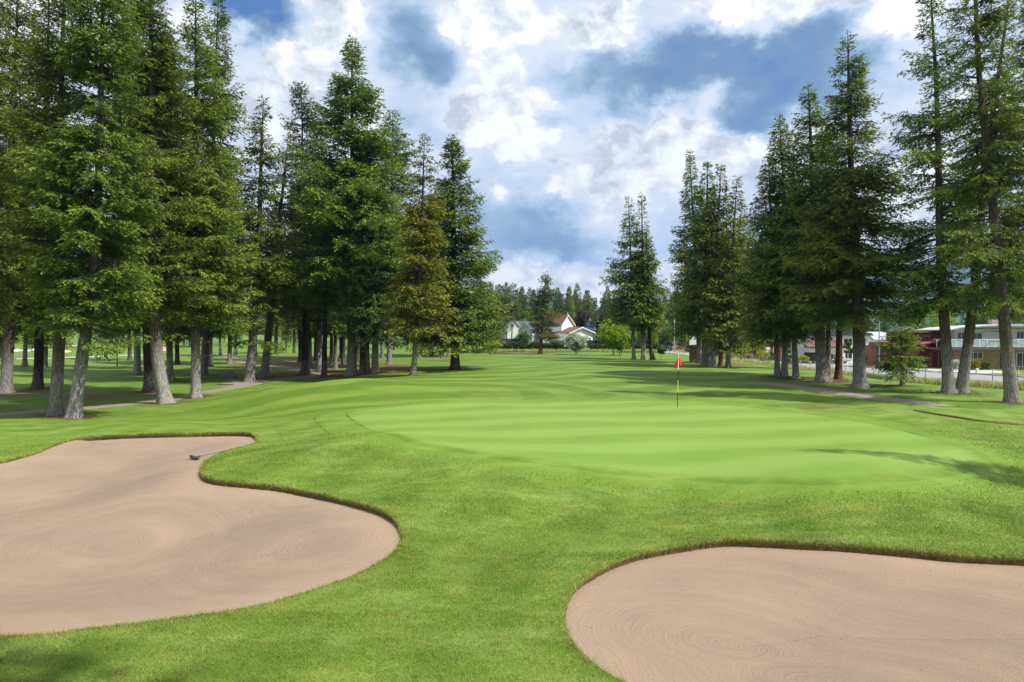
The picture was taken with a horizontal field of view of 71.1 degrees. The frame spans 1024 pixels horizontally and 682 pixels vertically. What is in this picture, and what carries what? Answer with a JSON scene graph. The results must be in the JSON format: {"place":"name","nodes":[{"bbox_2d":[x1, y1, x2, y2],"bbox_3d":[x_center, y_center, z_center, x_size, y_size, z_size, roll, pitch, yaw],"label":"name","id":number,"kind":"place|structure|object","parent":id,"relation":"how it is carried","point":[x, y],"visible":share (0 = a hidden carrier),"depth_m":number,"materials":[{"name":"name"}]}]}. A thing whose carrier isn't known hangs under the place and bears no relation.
{"place":"outdoors","nodes":[
{"label":"outdoors","id":0,"kind":"place"},
{"bbox_2d":[0,382,261,415],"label":"path","id":1,"kind":"structure","parent":0,"point":[230,387],"depth_m":40.58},
{"bbox_2d":[217,353,328,384],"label":"path","id":2,"kind":"structure","parent":0,"point":[314,374],"depth_m":73.01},
{"bbox_2d":[0,323,1023,681],"bbox_3d":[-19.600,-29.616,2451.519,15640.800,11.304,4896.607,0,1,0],"label":"ground","id":3,"kind":"structure","parent":0,"point":[660,423],"depth_m":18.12,"materials":[{"name":"green plant"}]},
{"bbox_2d":[0,237,23,360],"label":"fir tree","id":4,"kind":"object","parent":3,"relation":"on","point":[16,340],"visible":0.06,"depth_m":97.30,"materials":[{"name":"green plant"}]},
{"bbox_2d":[1,206,32,366],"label":"fir tree","id":5,"kind":"object","parent":3,"relation":"on","point":[18,329],"visible":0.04,"depth_m":82.45,"materials":[{"name":"green plant"}]},
{"bbox_2d":[0,9,38,324],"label":"fir tree","id":6,"kind":"object","parent":3,"relation":"on","point":[4,311],"visible":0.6,"depth_m":39.01,"materials":[{"name":"green plant"}]},
{"bbox_2d":[0,0,81,393],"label":"fir tree","id":7,"kind":"object","parent":3,"relation":"on","point":[7,358],"visible":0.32,"depth_m":47.93,"materials":[{"name":"green plant"}]},
{"bbox_2d":[0,0,88,388],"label":"fir tree","id":8,"kind":"object","parent":3,"relation":"on","point":[38,377],"visible":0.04,"depth_m":50.70,"materials":[{"name":"green plant"}]},
{"bbox_2d":[17,297,73,368],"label":"fir tree","id":9,"kind":"object","parent":3,"relation":"on","point":[32,336],"visible":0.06,"depth_m":79.55,"materials":[{"name":"green plant"}]},
{"bbox_2d":[0,0,116,415],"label":"fir tree","id":10,"kind":"object","parent":3,"relation":"on","point":[56,398],"visible":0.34,"depth_m":34.32,"materials":[{"name":"green plant"}]},
{"bbox_2d":[4,0,179,418],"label":"fir tree","id":11,"kind":"object","parent":3,"relation":"on","point":[79,316],"visible":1,"depth_m":32.82,"materials":[{"name":"green plant"}]},
{"bbox_2d":[92,72,183,373],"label":"fir tree","id":12,"kind":"object","parent":3,"relation":"on","point":[137,362],"visible":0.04,"depth_m":69.29,"materials":[{"name":"green plant"}]},
{"bbox_2d":[90,0,188,391],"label":"fir tree","id":13,"kind":"object","parent":3,"relation":"on","point":[148,383],"visible":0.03,"depth_m":48.22,"materials":[{"name":"green plant"}]},
{"bbox_2d":[80,0,217,403],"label":"fir tree","id":14,"kind":"object","parent":3,"relation":"on","point":[160,72],"visible":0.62,"depth_m":39.39,"materials":[{"name":"green plant"}]},
{"bbox_2d":[108,29,223,380],"bbox_3d":[-28.770,-11.129,59.914,9.786,29.685,8.956,0,1,0],"label":"fir tree","id":15,"kind":"object","parent":3,"relation":"on","point":[169,335],"visible":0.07,"depth_m":59.70,"materials":[{"name":"green plant"}]},
{"bbox_2d":[162,198,190,363],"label":"fir tree","id":16,"kind":"object","parent":3,"relation":"on","point":[177,359],"visible":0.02,"depth_m":86.78,"materials":[{"name":"green plant"}]},
{"bbox_2d":[130,0,265,398],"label":"fir tree","id":17,"kind":"object","parent":3,"relation":"on","point":[217,207],"visible":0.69,"depth_m":42.75,"materials":[{"name":"green plant"}]},
{"bbox_2d":[0,436,400,635],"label":"bunker sand","id":18,"kind":"structure","parent":3,"relation":"on","point":[96,533],"depth_m":12.82,"materials":[{"name":"beige sand"}]},
{"bbox_2d":[202,257,240,365],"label":"fir tree","id":19,"kind":"object","parent":3,"relation":"on","point":[210,352],"visible":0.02,"depth_m":84.67,"materials":[{"name":"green plant"}]},
{"bbox_2d":[188,0,263,374],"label":"fir tree","id":20,"kind":"object","parent":3,"relation":"on","point":[223,69],"visible":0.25,"depth_m":67.07,"materials":[{"name":"green plant"}]},
{"bbox_2d":[220,371,236,377],"bbox_3d":[-25.511,2.981,64.539,1.501,0.580,1.041,0,1,0],"label":"boulder","id":21,"kind":"object","parent":3,"relation":"on","point":[230,374],"visible":0.86,"depth_m":64.17,"materials":[{"name":"grey stone"}]},
{"bbox_2d":[213,209,250,363],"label":"fir tree","id":22,"kind":"object","parent":3,"relation":"on","point":[229,356],"visible":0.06,"depth_m":88.80,"materials":[{"name":"green plant"}]},
{"bbox_2d":[241,224,266,356],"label":"fir tree","id":23,"kind":"object","parent":3,"relation":"on","point":[261,330],"visible":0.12,"depth_m":106.28,"materials":[{"name":"green plant"}]},
{"bbox_2d":[217,95,302,382],"bbox_3d":[-20.426,-7.939,57.516,7.584,23.313,8.560,2,1,0],"label":"fir tree","id":24,"kind":"object","parent":3,"relation":"on","point":[266,276],"visible":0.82,"depth_m":57.06,"materials":[{"name":"green plant"}]},
{"bbox_2d":[235,133,310,377],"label":"fir tree","id":25,"kind":"object","parent":3,"relation":"on","point":[264,369],"visible":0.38,"depth_m":65.36,"materials":[{"name":"green plant"}]},
{"bbox_2d":[262,203,286,353],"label":"fir tree","id":26,"kind":"object","parent":3,"relation":"on","point":[277,320],"visible":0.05,"depth_m":117.73,"materials":[{"name":"green plant"}]},
{"bbox_2d":[278,319,295,348],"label":"fir tree","id":27,"kind":"object","parent":3,"relation":"on","point":[285,338],"visible":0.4,"depth_m":152.18,"materials":[{"name":"green plant"}]},
{"bbox_2d":[280,252,297,352],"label":"fir tree","id":28,"kind":"object","parent":3,"relation":"on","point":[288,326],"visible":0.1,"depth_m":121.97,"materials":[{"name":"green plant"}]},
{"bbox_2d":[279,157,301,361],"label":"fir tree","id":29,"kind":"object","parent":3,"relation":"on","point":[288,320],"visible":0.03,"depth_m":92.36,"materials":[{"name":"green plant"}]},
{"bbox_2d":[275,81,327,374],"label":"pine tree","id":30,"kind":"object","parent":3,"relation":"on","point":[296,94],"visible":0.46,"depth_m":68.62,"materials":[{"name":"green plant"}]},
{"bbox_2d":[262,170,341,373],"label":"fir tree","id":31,"kind":"object","parent":3,"relation":"on","point":[318,308],"visible":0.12,"depth_m":69.18,"materials":[{"name":"green plant"}]},
{"bbox_2d":[286,171,329,368],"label":"fir tree","id":32,"kind":"object","parent":3,"relation":"on","point":[312,323],"visible":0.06,"depth_m":77.23,"materials":[{"name":"green plant"}]},
{"bbox_2d":[301,301,329,360],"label":"fir tree","id":33,"kind":"object","parent":3,"relation":"on","point":[315,347],"visible":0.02,"depth_m":96.60,"materials":[{"name":"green plant"}]},
{"bbox_2d":[293,127,342,371],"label":"fir tree","id":34,"kind":"object","parent":3,"relation":"on","point":[319,355],"visible":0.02,"depth_m":71.85,"materials":[{"name":"green plant"}]},
{"bbox_2d":[290,154,350,377],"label":"fir tree","id":35,"kind":"object","parent":3,"relation":"on","point":[324,295],"visible":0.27,"depth_m":63.29,"materials":[{"name":"green plant"}]},
{"bbox_2d":[315,326,340,363],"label":"fir tree","id":36,"kind":"object","parent":3,"relation":"on","point":[331,352],"depth_m":88.35,"materials":[{"name":"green plant"}]},
{"bbox_2d":[314,193,346,369],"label":"fir tree","id":37,"kind":"object","parent":3,"relation":"on","point":[334,336],"visible":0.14,"depth_m":76.81,"materials":[{"name":"green plant"}]},
{"bbox_2d":[261,34,413,376],"bbox_3d":[-13.519,-11.489,61.131,13.085,29.665,13.400,1,1,38],"label":"fir tree","id":38,"kind":"object","parent":3,"relation":"on","point":[330,209],"visible":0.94,"depth_m":59.94,"materials":[{"name":"green plant"}]},
{"bbox_2d":[337,171,345,364],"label":"fir tree","id":39,"kind":"object","parent":3,"relation":"on","point":[343,361],"visible":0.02,"depth_m":87.84,"materials":[{"name":"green plant"}]},
{"bbox_2d":[322,152,397,374],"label":"fir tree","id":40,"kind":"object","parent":3,"relation":"on","point":[362,368],"visible":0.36,"depth_m":60.41,"materials":[{"name":"green plant"}]},
{"bbox_2d":[332,177,394,373],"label":"fir tree","id":41,"kind":"object","parent":3,"relation":"on","point":[367,361],"visible":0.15,"depth_m":60.94,"materials":[{"name":"green plant"}]},
{"bbox_2d":[325,165,427,373],"bbox_3d":[-11.741,-5.978,61.757,9.053,18.188,7.916,0,1,-21],"label":"fir tree","id":42,"kind":"object","parent":3,"relation":"on","point":[376,338],"visible":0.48,"depth_m":60.10,"materials":[{"name":"green plant"}]},
{"bbox_2d":[373,109,432,364],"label":"fir tree","id":43,"kind":"object","parent":3,"relation":"on","point":[407,154],"visible":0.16,"depth_m":79.37,"materials":[{"name":"green plant"}]},
{"bbox_2d":[375,132,463,375],"bbox_3d":[-6.997,-6.429,54.651,6.985,18.846,6.170,1,1,0],"label":"fir tree","id":44,"kind":"object","parent":3,"relation":"on","point":[429,240],"visible":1,"depth_m":54.09,"materials":[{"name":"green plant"}]},
{"bbox_2d":[400,133,516,369],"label":"fir tree","id":45,"kind":"object","parent":3,"relation":"on","point":[478,331],"visible":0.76,"depth_m":66.25,"materials":[{"name":"green plant"}]},
{"bbox_2d":[468,257,503,352],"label":"fir tree","id":46,"kind":"object","parent":3,"relation":"on","point":[479,281],"visible":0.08,"depth_m":122.82,"materials":[{"name":"green plant"}]},
{"bbox_2d":[495,285,514,334],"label":"pine tree","id":47,"kind":"object","parent":3,"relation":"on","point":[502,300],"visible":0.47,"depth_m":167.59,"materials":[{"name":"green plant"}]},
{"bbox_2d":[0,431,1023,681],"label":"lip grass","id":48,"kind":"structure","parent":3,"relation":"on","point":[346,499],"depth_m":11.86,"materials":[{"name":"green plant"}]},
{"bbox_2d":[0,365,1023,420],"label":"needle litter","id":49,"kind":"object","parent":3,"relation":"on","point":[92,416],"visible":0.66,"depth_m":46.74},
{"bbox_2d":[505,282,524,338],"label":"pine tree","id":50,"kind":"object","parent":3,"relation":"on","point":[515,311],"visible":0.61,"depth_m":173.26,"materials":[{"name":"green plant"}]},
{"bbox_2d":[499,318,537,343],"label":"grey house","id":51,"kind":"structure","parent":3,"relation":"on","point":[518,327],"depth_m":173.44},
{"bbox_2d":[477,341,569,349],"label":"hedge","id":52,"kind":"object","parent":3,"relation":"on","point":[533,345],"visible":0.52,"depth_m":141.42,"materials":[{"name":"green plant"}]},
{"bbox_2d":[516,332,531,342],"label":"garden shrub","id":53,"kind":"object","parent":3,"relation":"on","point":[524,337],"visible":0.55,"depth_m":156.96,"materials":[{"name":"green plant"}]},
{"bbox_2d":[525,271,566,353],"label":"pine tree","id":54,"kind":"object","parent":3,"relation":"on","point":[543,334],"visible":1,"depth_m":116.26,"materials":[{"name":"green plant"}]},
{"bbox_2d":[538,314,594,342],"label":"white house","id":55,"kind":"structure","parent":3,"relation":"on","point":[566,322],"depth_m":167.46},
{"bbox_2d":[565,295,576,326],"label":"conifer","id":56,"kind":"object","parent":3,"relation":"on","point":[570,302],"visible":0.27,"depth_m":257.73,"materials":[{"name":"green plant"}]},
{"bbox_2d":[562,331,587,351],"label":"blossom tree","id":57,"kind":"object","parent":3,"relation":"on","point":[573,341],"visible":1,"depth_m":112.08,"materials":[{"name":"white plant"}]},
{"bbox_2d":[573,311,591,326],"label":"purple tree","id":58,"kind":"object","parent":3,"relation":"on","point":[580,317],"visible":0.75,"depth_m":184.71,"materials":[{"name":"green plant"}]},
{"bbox_2d":[581,319,598,339],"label":"blue house","id":59,"kind":"structure","parent":3,"relation":"on","point":[589,324],"depth_m":181.98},
{"bbox_2d":[590,301,599,322],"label":"conifer","id":60,"kind":"object","parent":3,"relation":"on","point":[595,313],"visible":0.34,"depth_m":239.19,"materials":[{"name":"green plant"}]},
{"bbox_2d":[593,314,604,343],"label":"conifer","id":61,"kind":"object","parent":3,"relation":"on","point":[597,324],"visible":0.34,"depth_m":159.67,"materials":[{"name":"green plant"}]},
{"bbox_2d":[594,318,637,355],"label":"broadleaf tree","id":62,"kind":"object","parent":3,"relation":"on","point":[615,339],"visible":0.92,"depth_m":107.94,"materials":[{"name":"green plant"}]},
{"bbox_2d":[589,342,660,349],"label":"hedge","id":63,"kind":"object","parent":3,"relation":"on","point":[595,346],"visible":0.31,"depth_m":135.50,"materials":[{"name":"green plant"}]},
{"bbox_2d":[599,195,657,359],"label":"fir tree","id":64,"kind":"object","parent":3,"relation":"on","point":[618,277],"visible":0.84,"depth_m":93.46,"materials":[{"name":"green plant"}]},
{"bbox_2d":[619,192,666,359],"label":"fir tree","id":65,"kind":"object","parent":3,"relation":"on","point":[643,344],"visible":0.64,"depth_m":92.94,"materials":[{"name":"green plant"}]},
{"bbox_2d":[627,225,671,359],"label":"fir tree","id":66,"kind":"object","parent":3,"relation":"on","point":[655,309],"visible":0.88,"depth_m":91.77,"materials":[{"name":"green plant"}]},
{"bbox_2d":[635,324,663,345],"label":"broadleaf tree","id":67,"kind":"object","parent":3,"relation":"on","point":[638,339],"visible":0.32,"depth_m":138.78,"materials":[{"name":"green plant"}]},
{"bbox_2d":[656,321,678,347],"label":"broadleaf tree","id":68,"kind":"object","parent":3,"relation":"on","point":[665,336],"visible":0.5,"depth_m":188.53,"materials":[{"name":"green plant"}]},
{"bbox_2d":[674,355,683,407],"bbox_3d":[6.745,1.680,29.061,0.400,2.260,0.128,1,1,0],"label":"flagstick","id":69,"kind":"object","parent":3,"relation":"on","point":[679,362],"visible":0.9,"depth_m":29.04,"materials":[{"name":"red plastic"}]},
{"bbox_2d":[665,149,715,362],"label":"fir tree","id":70,"kind":"object","parent":3,"relation":"on","point":[680,251],"visible":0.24,"depth_m":83.11,"materials":[{"name":"green plant"}]},
{"bbox_2d":[688,344,701,362],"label":"garden shed","id":71,"kind":"structure","parent":3,"relation":"on","point":[692,353],"depth_m":84.83,"materials":[{"name":"brown wood"}]},
{"bbox_2d":[667,161,741,365],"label":"fir tree","id":72,"kind":"object","parent":3,"relation":"on","point":[698,249],"visible":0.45,"depth_m":75.24,"materials":[{"name":"green plant"}]},
{"bbox_2d":[675,164,745,366],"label":"fir tree","id":73,"kind":"object","parent":3,"relation":"on","point":[709,224],"visible":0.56,"depth_m":72.92,"materials":[{"name":"green plant"}]},
{"bbox_2d":[699,212,744,365],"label":"fir tree","id":74,"kind":"object","parent":3,"relation":"on","point":[720,361],"visible":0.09,"depth_m":73.78,"materials":[{"name":"green plant"}]},
{"bbox_2d":[698,175,758,367],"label":"fir tree","id":75,"kind":"object","parent":3,"relation":"on","point":[725,336],"visible":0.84,"depth_m":69.33,"materials":[{"name":"green plant"}]},
{"bbox_2d":[726,206,772,358],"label":"fir tree","id":76,"kind":"object","parent":3,"relation":"on","point":[750,241],"visible":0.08,"depth_m":116.41,"materials":[{"name":"green plant"}]},
{"bbox_2d":[746,341,780,357],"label":"red sided house","id":77,"kind":"structure","parent":3,"relation":"on","point":[770,347],"depth_m":137.96,"materials":[{"name":"red"}]},
{"bbox_2d":[724,153,810,376],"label":"fir tree","id":78,"kind":"object","parent":3,"relation":"on","point":[750,304],"visible":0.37,"depth_m":54.18,"materials":[{"name":"green plant"}]},
{"bbox_2d":[734,170,834,376],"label":"fir tree","id":79,"kind":"object","parent":3,"relation":"on","point":[784,332],"visible":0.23,"depth_m":53.31,"materials":[{"name":"green plant"}]},
{"bbox_2d":[737,114,834,378],"bbox_3d":[20.629,-6.812,52.332,8.359,19.910,6.958,-1,1,-37],"label":"fir tree","id":80,"kind":"object","parent":3,"relation":"on","point":[773,197],"visible":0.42,"depth_m":52.21,"materials":[{"name":"green plant"}]},
{"bbox_2d":[566,546,1023,681],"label":"bunker sand","id":81,"kind":"structure","parent":3,"relation":"on","point":[943,621],"depth_m":9.39,"materials":[{"name":"beige sand"}]},
{"bbox_2d":[750,83,866,382],"bbox_3d":[21.176,-7.387,50.373,8.063,21.211,8.228,-3,1,0],"label":"fir tree","id":82,"kind":"object","parent":3,"relation":"on","point":[808,189],"visible":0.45,"depth_m":49.84,"materials":[{"name":"green plant"}]},
{"bbox_2d":[796,123,861,380],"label":"fir tree","id":83,"kind":"object","parent":3,"relation":"on","point":[828,342],"visible":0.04,"depth_m":50.93,"materials":[{"name":"green plant"}]},
{"bbox_2d":[791,330,873,361],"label":"white garage house","id":84,"kind":"structure","parent":3,"relation":"on","point":[802,348],"depth_m":119.66,"materials":[{"name":"white paint"}]},
{"bbox_2d":[811,156,872,379],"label":"fir tree","id":85,"kind":"object","parent":3,"relation":"on","point":[838,373],"visible":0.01,"depth_m":52.77,"materials":[{"name":"brown wood"}]},
{"bbox_2d":[660,344,1023,381],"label":"wire fence","id":86,"kind":"object","parent":3,"relation":"on","point":[1017,369],"visible":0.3,"depth_m":70.17,"materials":[{"name":"metal"}]},
{"bbox_2d":[777,29,934,388],"bbox_3d":[21.976,-8.287,45.931,10.301,23.322,8.249,-2,1,0],"label":"fir tree","id":87,"kind":"object","parent":3,"relation":"on","point":[853,262],"visible":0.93,"depth_m":45.22,"materials":[{"name":"green plant"}]},
{"bbox_2d":[716,355,1023,389],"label":"tall grass","id":88,"kind":"structure","parent":3,"relation":"on","point":[978,383],"depth_m":58.66,"materials":[{"name":"green plant"}]},
{"bbox_2d":[864,318,882,331],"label":"broadleaf tree","id":89,"kind":"object","parent":3,"relation":"on","point":[871,329],"visible":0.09,"depth_m":136.86,"materials":[{"name":"green plant"}]},
{"bbox_2d":[867,332,885,341],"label":"white fronted house","id":90,"kind":"structure","parent":3,"relation":"on","point":[874,338],"depth_m":129.49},
{"bbox_2d":[871,324,929,385],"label":"young fir","id":91,"kind":"object","parent":3,"relation":"on","point":[891,365],"visible":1,"depth_m":46.19,"materials":[{"name":"green plant"}]},
{"bbox_2d":[865,331,940,368],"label":"timber house","id":92,"kind":"structure","parent":3,"relation":"on","point":[929,351],"depth_m":98.63,"materials":[{"name":"brown wood"}]},
{"bbox_2d":[898,317,931,332],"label":"broadleaf tree","id":93,"kind":"object","parent":3,"relation":"on","point":[915,325],"visible":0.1,"depth_m":159.53,"materials":[{"name":"green plant"}]},
{"bbox_2d":[911,296,958,332],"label":"broadleaf tree","id":94,"kind":"object","parent":3,"relation":"on","point":[933,320],"visible":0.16,"depth_m":148.95,"materials":[{"name":"green plant"}]},
{"bbox_2d":[870,0,1010,393],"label":"fir tree","id":95,"kind":"object","parent":3,"relation":"on","point":[944,285],"visible":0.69,"depth_m":41.34,"materials":[{"name":"green plant"}]},
{"bbox_2d":[909,0,1023,403],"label":"fir tree","id":96,"kind":"object","parent":3,"relation":"on","point":[987,182],"visible":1,"depth_m":34.84,"materials":[{"name":"green plant"}]},
{"bbox_2d":[916,320,1023,368],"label":"balcony house","id":97,"kind":"structure","parent":3,"relation":"on","point":[980,343],"depth_m":95.07,"materials":[{"name":"white brick"}]},
{"bbox_2d":[1016,353,1023,366],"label":"window","id":98,"kind":"structure","parent":97,"relation":"in","point":[1019,356],"depth_m":94.70,"materials":[{"name":"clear glass"}]},
{"bbox_2d":[953,307,989,328],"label":"broadleaf tree","id":99,"kind":"object","parent":3,"relation":"on","point":[980,321],"visible":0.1,"depth_m":139.36,"materials":[{"name":"green plant"}]},
{"bbox_2d":[924,0,1023,393],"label":"fir tree","id":100,"kind":"object","parent":3,"relation":"on","point":[963,375],"visible":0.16,"depth_m":41.06,"materials":[{"name":"green plant"}]},
{"bbox_2d":[979,360,992,369],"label":"garden shrub","id":101,"kind":"object","parent":3,"relation":"on","point":[986,365],"visible":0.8,"depth_m":91.46,"materials":[{"name":"green plant"}]},
{"bbox_2d":[977,0,1023,321],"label":"fir tree","id":102,"kind":"object","parent":3,"relation":"on","point":[1018,59],"visible":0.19,"depth_m":60.93,"materials":[{"name":"green plant"}]},
{"bbox_2d":[0,0,1023,419],"label":"sky","id":103,"kind":"structure","parent":0,"point":[563,111],"materials":[{"name":"blue"}]},
{"bbox_2d":[434,348,665,352],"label":"rough grass","id":104,"kind":"structure","parent":0,"point":[567,350],"depth_m":126.92,"materials":[{"name":"green plant"}]},
{"bbox_2d":[95,265,1023,325],"bbox_3d":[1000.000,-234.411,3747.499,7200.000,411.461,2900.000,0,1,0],"label":"hills","id":105,"kind":"structure","parent":0,"point":[966,281],"depth_m":3456.63,"materials":[{"name":"green plant"}]},
{"bbox_2d":[663,348,1023,381],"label":"road","id":106,"kind":"structure","parent":0,"point":[939,375],"depth_m":83.10,"materials":[{"name":"grey asphalt"}]},
{"bbox_2d":[749,382,952,406],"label":"path","id":107,"kind":"structure","parent":0,"point":[844,393],"depth_m":40.32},
{"bbox_2d":[904,367,1001,372],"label":"driveway","id":108,"kind":"structure","parent":0,"point":[955,370],"depth_m":90.48,"materials":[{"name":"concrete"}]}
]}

